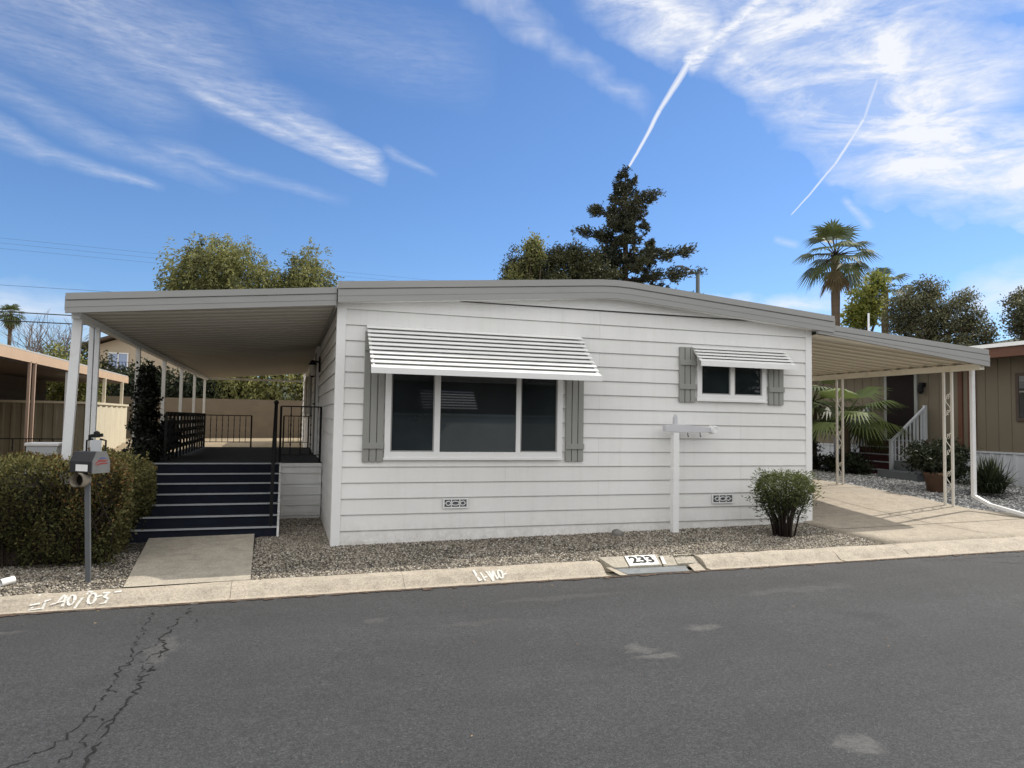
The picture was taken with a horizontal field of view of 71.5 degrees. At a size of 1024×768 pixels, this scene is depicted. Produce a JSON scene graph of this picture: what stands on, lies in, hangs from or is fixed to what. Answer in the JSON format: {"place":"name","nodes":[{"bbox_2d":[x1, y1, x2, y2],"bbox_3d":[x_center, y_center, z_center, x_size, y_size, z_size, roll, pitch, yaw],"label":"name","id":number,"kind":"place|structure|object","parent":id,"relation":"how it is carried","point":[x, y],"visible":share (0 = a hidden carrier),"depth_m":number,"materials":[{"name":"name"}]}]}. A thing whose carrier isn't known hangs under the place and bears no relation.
{"place":"outdoors","nodes":[
{"label":"outdoors","id":0,"kind":"place"},
{"bbox_2d":[0,304,26,344],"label":"palm tree","id":1,"kind":"object","parent":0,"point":[8,325],"visible":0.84,"depth_m":57.21,"materials":[{"name":"green plant"}]},
{"bbox_2d":[0,311,70,315],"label":"overhead wire","id":2,"kind":"object","parent":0,"point":[35,313],"visible":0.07,"depth_m":36.03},
{"bbox_2d":[0,320,84,324],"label":"overhead wire","id":3,"kind":"object","parent":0,"point":[36,322],"visible":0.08,"depth_m":36.05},
{"bbox_2d":[7,285,107,291],"bbox_3d":[-15.266,-5.104,40.646,74.967,2.265,0.015,2,-3,-27],"label":"overhead wire","id":4,"kind":"object","parent":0,"point":[56,288],"visible":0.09,"depth_m":36.52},
{"bbox_2d":[1,248,348,280],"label":"overhead wire","id":5,"kind":"object","parent":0,"point":[107,258],"visible":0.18,"depth_m":37.16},
{"bbox_2d":[124,534,253,586],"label":"path","id":6,"kind":"structure","parent":0,"point":[182,560],"depth_m":7.80,"materials":[{"name":"concrete"}]},
{"bbox_2d":[6,243,392,280],"bbox_3d":[-15.233,-6.998,40.744,74.967,0.945,0.008,2,-3,-27],"label":"overhead wire","id":7,"kind":"object","parent":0,"point":[149,257],"visible":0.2,"depth_m":37.63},
{"bbox_2d":[16,438,521,587],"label":"yard","id":8,"kind":"structure","parent":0,"point":[259,442],"depth_m":23.08,"materials":[{"name":"grey gravel"}]},
{"bbox_2d":[0,438,62,473],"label":"iron fence","id":9,"kind":"object","parent":8,"relation":"on","point":[31,438],"visible":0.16,"depth_m":14.01,"materials":[{"name":"metal"}]},
{"bbox_2d":[24,442,61,473],"bbox_3d":[-7.665,1.566,11.664,0.490,1.210,0.440,2,-3,-18],"label":"utility box","id":10,"kind":"object","parent":8,"relation":"on","point":[44,448],"visible":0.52,"depth_m":11.51,"materials":[{"name":"white paint"}]},
{"bbox_2d":[0,308,88,355],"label":"bare tree","id":11,"kind":"object","parent":8,"relation":"on","point":[34,348],"visible":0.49,"depth_m":37.59,"materials":[{"name":"brown plant"}]},
{"bbox_2d":[0,400,128,457],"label":"fence","id":12,"kind":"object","parent":8,"relation":"on","point":[110,423],"depth_m":18.07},
{"bbox_2d":[0,343,128,473],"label":"neighbour home","id":13,"kind":"object","parent":8,"relation":"on","point":[26,375],"visible":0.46,"depth_m":16.83,"materials":[{"name":"brown"}]},
{"bbox_2d":[0,542,146,596],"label":"gravel bed","id":14,"kind":"object","parent":8,"relation":"on","point":[134,548],"visible":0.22,"depth_m":7.17,"materials":[{"name":"grey gravel"}]},
{"bbox_2d":[0,576,15,585],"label":"pipe stub","id":15,"kind":"object","parent":14,"relation":"on","point":[7,581],"visible":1,"depth_m":6.78,"materials":[{"name":"white paint"}]},
{"bbox_2d":[0,445,157,567],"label":"hedge","id":16,"kind":"object","parent":14,"relation":"on","point":[42,517],"visible":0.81,"depth_m":7.58,"materials":[{"name":"green plant"}]},
{"bbox_2d":[39,340,115,402],"bbox_3d":[-14.758,0.214,23.764,2.583,3.333,2.045,2,-3,-18],"label":"tree","id":17,"kind":"object","parent":8,"relation":"on","point":[58,390],"visible":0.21,"depth_m":23.62,"materials":[{"name":"green plant"}]},
{"bbox_2d":[69,431,109,582],"bbox_3d":[-4.196,1.226,7.014,0.306,1.531,0.321,0,-3,18],"label":"mailbox","id":18,"kind":"object","parent":8,"relation":"on","point":[95,459],"visible":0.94,"depth_m":6.98,"materials":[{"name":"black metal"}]},
{"bbox_2d":[91,451,109,473],"bbox_3d":[-4.044,0.770,7.008,0.015,0.213,0.198,0,-3,18],"label":"door","id":19,"kind":"structure","parent":18,"relation":"in","point":[101,461],"depth_m":7.00,"materials":[{"name":"silver metal"}]},
{"bbox_2d":[53,341,133,395],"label":"tree","id":20,"kind":"object","parent":8,"relation":"on","point":[104,366],"visible":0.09,"depth_m":29.30,"materials":[{"name":"green plant"}]},
{"bbox_2d":[82,335,187,382],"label":"house","id":21,"kind":"structure","parent":8,"relation":"on","point":[126,355],"depth_m":37.07,"materials":[{"name":"beige paint"}]},
{"bbox_2d":[107,352,128,371],"bbox_3d":[-20.470,-1.133,36.977,0.960,1.000,0.090,2,-3,-18],"label":"window","id":22,"kind":"structure","parent":21,"relation":"in","point":[122,357],"depth_m":37.00,"materials":[{"name":"white paint"}]},
{"bbox_2d":[98,357,185,397],"bbox_3d":[-14.673,0.100,28.496,3.135,2.370,3.282,-1,-4,39],"label":"tall shrub","id":23,"kind":"object","parent":8,"relation":"on","point":[128,390],"visible":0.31,"depth_m":28.16,"materials":[{"name":"green plant"}]},
{"bbox_2d":[46,396,302,437],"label":"garden wall","id":24,"kind":"structure","parent":8,"relation":"on","point":[261,412],"depth_m":27.17,"materials":[{"name":"concrete"}]},
{"bbox_2d":[59,287,337,483],"bbox_3d":[-5.830,0.741,15.206,3.004,3.326,14.683,2,-3,-18],"label":"porch cover","id":25,"kind":"object","parent":8,"relation":"on","point":[205,335],"visible":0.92,"depth_m":9.45,"materials":[{"name":"grey metal"}]},
{"bbox_2d":[121,360,183,488],"bbox_3d":[-5.740,0.854,11.357,0.750,2.490,3.378,2,-3,-18],"label":"climbing vine","id":26,"kind":"object","parent":25,"relation":"attached to","point":[145,426],"visible":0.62,"depth_m":11.05,"materials":[{"name":"green plant"}]},
{"bbox_2d":[166,368,254,398],"bbox_3d":[-12.053,-0.033,29.278,4.086,2.713,3.013,1,-3,3],"label":"tall shrub","id":27,"kind":"object","parent":8,"relation":"on","point":[188,389],"visible":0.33,"depth_m":28.69,"materials":[{"name":"green plant"}]},
{"bbox_2d":[152,231,298,290],"bbox_3d":[-12.738,-2.281,32.063,6.534,9.035,5.981,2,-3,-18],"label":"pepper tree","id":28,"kind":"object","parent":8,"relation":"on","point":[203,263],"visible":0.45,"depth_m":30.75,"materials":[{"name":"green plant"}]},
{"bbox_2d":[129,400,321,542],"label":"porch deck","id":29,"kind":"structure","parent":8,"relation":"on","point":[202,490],"depth_m":10.60,"materials":[{"name":"wood"}]},
{"bbox_2d":[208,374,303,400],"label":"pepper tree","id":30,"kind":"object","parent":8,"relation":"on","point":[261,390],"visible":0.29,"depth_m":28.56,"materials":[{"name":"green plant"}]},
{"bbox_2d":[253,517,329,548],"bbox_3d":[-3.063,2.048,9.918,0.950,0.023,2.680,2,-3,-18],"label":"gravel bed","id":31,"kind":"object","parent":8,"relation":"on","point":[284,533],"visible":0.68,"depth_m":9.36,"materials":[{"name":"grey gravel"}]},
{"bbox_2d":[274,237,343,287],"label":"pepper tree","id":32,"kind":"object","parent":8,"relation":"on","point":[304,278],"visible":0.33,"depth_m":32.58,"materials":[{"name":"green plant"}]},
{"bbox_2d":[502,228,550,279],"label":"evergreen tree","id":33,"kind":"object","parent":8,"relation":"on","point":[534,247],"visible":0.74,"depth_m":36.83,"materials":[{"name":"green plant"}]},
{"bbox_2d":[494,237,625,280],"bbox_3d":[2.315,-2.587,37.829,7.387,10.579,4.626,0,-3,16],"label":"evergreen tree","id":34,"kind":"object","parent":8,"relation":"on","point":[577,262],"visible":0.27,"depth_m":37.46,"materials":[{"name":"green plant"}]},
{"bbox_2d":[249,523,883,579],"bbox_3d":[0.931,2.043,8.933,7.900,0.170,1.625,2,-3,-18],"label":"gravel bed","id":35,"kind":"object","parent":8,"relation":"on","point":[491,541],"visible":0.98,"depth_m":8.62,"materials":[{"name":"grey gravel"}]},
{"bbox_2d":[612,529,622,535],"bbox_3d":[1.433,2.040,9.715,0.150,0.120,0.178,1,-3,1],"label":"rock","id":36,"kind":"object","parent":35,"relation":"on","point":[616,532],"visible":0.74,"depth_m":9.66,"materials":[{"name":"grey stone"}]},
{"bbox_2d":[742,467,824,537],"bbox_3d":[3.782,1.635,9.856,1.035,0.979,0.992,3,-4,-33],"label":"bush","id":37,"kind":"object","parent":35,"relation":"on","point":[792,497],"visible":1,"depth_m":9.72,"materials":[{"name":"green plant"}]},
{"bbox_2d":[301,279,834,546],"bbox_3d":[-1.239,0.759,17.796,7.705,3.676,17.909,2,-3,-18],"label":"mobile home","id":38,"kind":"object","parent":8,"relation":"on","point":[452,410],"visible":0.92,"depth_m":9.69,"materials":[{"name":"white paint"}]},
{"bbox_2d":[303,378,307,415],"bbox_3d":[-6.128,0.408,21.141,0.065,1.150,1.400,2,-3,-18],"label":"window","id":39,"kind":"structure","parent":38,"relation":"in","point":[305,378],"depth_m":21.62,"materials":[{"name":"white paint"}]},
{"bbox_2d":[307,370,311,415],"bbox_3d":[-5.018,0.249,17.667,0.065,1.150,1.300,2,-3,-18],"label":"window","id":40,"kind":"structure","parent":38,"relation":"in","point":[308,401],"depth_m":18.13,"materials":[{"name":"white paint"}]},
{"bbox_2d":[312,346,319,453],"bbox_3d":[-3.843,0.332,13.836,0.095,2.030,1.160,2,-3,-18],"label":"door","id":41,"kind":"structure","parent":38,"relation":"in","point":[317,352],"depth_m":13.33,"materials":[{"name":"white paint"}]},
{"bbox_2d":[383,373,562,459],"bbox_3d":[-0.462,0.397,9.368,2.429,1.202,0.074,2,-3,-18],"label":"window","id":42,"kind":"structure","parent":38,"relation":"in","point":[428,417],"depth_m":9.34,"materials":[{"name":"glass"}]},
{"bbox_2d":[695,356,767,402],"bbox_3d":[3.265,-0.074,10.581,1.214,0.687,0.074,2,-3,-18],"label":"window","id":43,"kind":"structure","parent":38,"relation":"in","point":[714,383],"depth_m":10.56,"materials":[{"name":"white paint"}]},
{"bbox_2d":[545,164,707,291],"bbox_3d":[6.294,-4.763,39.686,8.964,15.225,7.866,2,-3,-18],"label":"conifer","id":44,"kind":"object","parent":8,"relation":"on","point":[625,215],"visible":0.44,"depth_m":39.69,"materials":[{"name":"green plant"}]},
{"bbox_2d":[663,414,718,532],"bbox_3d":[2.536,1.302,10.092,0.852,1.730,0.120,2,-3,-18],"label":"sign post","id":45,"kind":"object","parent":8,"relation":"on","point":[674,487],"visible":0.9,"depth_m":10.00,"materials":[{"name":"white paint"}]},
{"bbox_2d":[794,219,881,325],"bbox_3d":[14.539,-2.199,32.008,4.025,10.394,3.825,2,-3,-18],"label":"palm tree","id":46,"kind":"object","parent":8,"relation":"on","point":[837,279],"visible":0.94,"depth_m":31.92,"materials":[{"name":"green plant"}]},
{"bbox_2d":[840,267,895,330],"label":"yellow tree","id":47,"kind":"object","parent":8,"relation":"on","point":[856,312],"visible":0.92,"depth_m":33.89,"materials":[{"name":"green plant"}]},
{"bbox_2d":[834,405,927,473],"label":"entry steps","id":48,"kind":"structure","parent":8,"relation":"on","point":[882,461],"depth_m":17.38,"materials":[{"name":"white wood"}]},
{"bbox_2d":[859,267,914,333],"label":"palm tree","id":49,"kind":"object","parent":8,"relation":"on","point":[888,270],"visible":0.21,"depth_m":37.24,"materials":[{"name":"green plant"}]},
{"bbox_2d":[812,313,1023,486],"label":"neighbour home","id":50,"kind":"object","parent":8,"relation":"on","point":[999,393],"visible":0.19,"depth_m":16.44,"materials":[{"name":"brown paint"}]},
{"bbox_2d":[884,374,918,439],"bbox_3d":[9.993,0.517,18.291,0.055,1.800,1.020,2,-3,-18],"label":"door","id":51,"kind":"structure","parent":50,"relation":"in","point":[904,388],"depth_m":18.25,"materials":[{"name":"grey paint"}]},
{"bbox_2d":[1015,373,1023,420],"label":"window","id":52,"kind":"structure","parent":50,"relation":"in","point":[1019,377],"depth_m":15.34,"materials":[{"name":"grey glass"}]},
{"bbox_2d":[812,465,1023,512],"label":"white gravel","id":53,"kind":"structure","parent":8,"relation":"on","point":[935,498],"depth_m":14.12,"materials":[{"name":"white gravel"}]},
{"bbox_2d":[812,439,824,469],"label":"shrub","id":54,"kind":"object","parent":53,"relation":"on","point":[817,450],"visible":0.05,"depth_m":18.34,"materials":[{"name":"green plant"}]},
{"bbox_2d":[812,380,861,469],"bbox_3d":[7.780,0.979,18.524,2.401,2.525,2.364,2,-3,-18],"label":"palm tree","id":55,"kind":"object","parent":53,"relation":"on","point":[828,412],"visible":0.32,"depth_m":18.36,"materials":[{"name":"green plant"}]},
{"bbox_2d":[812,448,876,474],"bbox_3d":[8.261,1.948,17.611,1.081,0.730,1.763,2,-3,-18],"label":"shrub","id":56,"kind":"object","parent":53,"relation":"on","point":[854,463],"visible":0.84,"depth_m":17.42,"materials":[{"name":"green plant"}]},
{"bbox_2d":[812,386,914,472],"bbox_3d":[8.326,1.102,17.772,3.225,2.220,3.014,2,-3,-18],"label":"palm tree","id":57,"kind":"object","parent":53,"relation":"on","point":[868,434],"visible":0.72,"depth_m":17.55,"materials":[{"name":"green plant"}]},
{"bbox_2d":[877,470,924,481],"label":"planter kerb","id":58,"kind":"structure","parent":53,"relation":"on","point":[900,475],"depth_m":16.09,"materials":[{"name":"grey concrete"}]},
{"bbox_2d":[894,460,922,471],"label":"planter kerb","id":59,"kind":"structure","parent":53,"relation":"on","point":[898,465],"depth_m":16.63,"materials":[{"name":"grey concrete"}]},
{"bbox_2d":[922,471,948,492],"bbox_3d":[8.413,1.950,14.137,0.450,0.400,0.450,2,-3,-18],"label":"flower pot","id":60,"kind":"object","parent":53,"relation":"on","point":[933,482],"visible":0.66,"depth_m":14.00,"materials":[{"name":"ceramic"}]},
{"bbox_2d":[899,439,965,476],"bbox_3d":[8.425,1.482,14.251,1.164,0.793,1.306,-1,-4,33],"label":"shrub","id":61,"kind":"object","parent":60,"relation":"in","point":[924,457],"visible":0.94,"depth_m":14.08,"materials":[{"name":"green plant"}]},
{"bbox_2d":[920,432,983,484],"bbox_3d":[9.524,1.661,15.608,1.217,1.245,1.474,2,-3,-18],"label":"shrub","id":62,"kind":"object","parent":53,"relation":"on","point":[959,449],"visible":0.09,"depth_m":15.36,"materials":[{"name":"green plant"}]},
{"bbox_2d":[950,455,1023,493],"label":"strap leaf plant","id":63,"kind":"object","parent":53,"relation":"on","point":[989,481],"visible":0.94,"depth_m":13.61,"materials":[{"name":"green plant"}]},
{"bbox_2d":[961,452,1016,490],"bbox_3d":[9.597,1.723,14.199,1.395,0.796,1.187,0,-3,15],"label":"strap leaf plant","id":64,"kind":"object","parent":53,"relation":"on","point":[1009,479],"visible":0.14,"depth_m":14.09,"materials":[{"name":"green plant"}]},
{"bbox_2d":[873,273,1005,345],"bbox_3d":[18.525,-1.015,30.885,3.317,7.892,4.917,4,-4,-44],"label":"olive tree","id":65,"kind":"object","parent":8,"relation":"on","point":[910,319],"visible":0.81,"depth_m":30.56,"materials":[{"name":"green plant"}]},
{"bbox_2d":[996,285,1023,341],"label":"olive tree","id":66,"kind":"object","parent":8,"relation":"on","point":[1016,321],"visible":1,"depth_m":27.87,"materials":[{"name":"green plant"}]},
{"bbox_2d":[0,551,1023,767],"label":"road","id":67,"kind":"structure","parent":0,"point":[747,668],"depth_m":4.76,"materials":[{"name":"grey asphalt"}]},
{"bbox_2d":[0,536,1023,614],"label":"kerb","id":68,"kind":"structure","parent":67,"relation":"on","point":[250,589],"depth_m":7.46,"materials":[{"name":"concrete"}]},
{"bbox_2d":[28,590,121,610],"bbox_3d":[-3.985,1.974,6.512,0.726,0.111,0.203,2,-3,-18],"label":"kerb marking","id":69,"kind":"object","parent":68,"relation":"on","point":[65,596],"visible":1,"depth_m":6.49,"materials":[{"name":"white paint"}]},
{"bbox_2d":[473,570,506,580],"bbox_3d":[-0.233,2.049,7.632,0.364,0.094,0.164,2,-3,-18],"label":"kerb marking","id":70,"kind":"object","parent":68,"relation":"on","point":[492,575],"visible":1,"depth_m":7.62,"materials":[{"name":"white paint"}]},
{"bbox_2d":[0,550,1023,616],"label":"gutter dirt","id":71,"kind":"structure","parent":67,"relation":"on","point":[427,588],"depth_m":7.34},
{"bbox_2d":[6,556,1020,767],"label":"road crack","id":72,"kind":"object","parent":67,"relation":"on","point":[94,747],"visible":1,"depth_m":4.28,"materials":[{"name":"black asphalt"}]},
{"bbox_2d":[605,567,693,575],"bbox_3d":[1.633,2.251,8.171,1.260,0.170,0.450,2,-3,-18],"label":"gutter","id":73,"kind":"object","parent":67,"relation":"on","point":[613,574],"depth_m":8.09,"materials":[{"name":"concrete"}]},
{"bbox_2d":[598,554,704,574],"bbox_3d":[1.649,2.102,8.198,1.228,0.184,0.460,2,-3,-18],"label":"kerb inlet","id":74,"kind":"object","parent":73,"relation":"on","point":[634,564],"visible":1,"depth_m":8.20,"materials":[{"name":"concrete"}]},
{"bbox_2d":[0,0,1023,382],"label":"sky","id":75,"kind":"structure","parent":0,"point":[419,140],"materials":[{"name":"blue"}]},
{"bbox_2d":[52,339,1019,400],"bbox_3d":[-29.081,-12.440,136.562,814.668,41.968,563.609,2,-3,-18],"label":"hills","id":76,"kind":"structure","parent":0,"point":[1010,340],"depth_m":284.94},
{"bbox_2d":[6,238,424,279],"bbox_3d":[-15.229,-7.248,40.757,74.967,0.945,0.008,2,-3,-27],"label":"overhead wire","id":77,"kind":"object","parent":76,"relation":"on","point":[174,255],"visible":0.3,"depth_m":38.31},
{"bbox_2d":[677,265,700,292],"bbox_3d":[9.145,-1.725,36.958,1.230,8.970,0.256,1,-3,2],"label":"street light","id":78,"kind":"object","parent":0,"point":[697,273],"visible":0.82,"depth_m":37.06,"materials":[{"name":"grey metal"}]},
{"bbox_2d":[803,479,1023,543],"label":"driveway","id":79,"kind":"structure","parent":0,"point":[832,514],"depth_m":11.27,"materials":[{"name":"concrete"}]},
{"bbox_2d":[812,325,1023,516],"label":"carport cover","id":80,"kind":"object","parent":79,"relation":"on","point":[841,353],"visible":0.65,"depth_m":12.25,"materials":[{"name":"grey metal"}]},
{"bbox_2d":[830,487,1023,532],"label":"driveway joint","id":81,"kind":"object","parent":79,"relation":"on","point":[915,519],"visible":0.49,"depth_m":11.00,"materials":[{"name":"grey concrete"}]}
]}

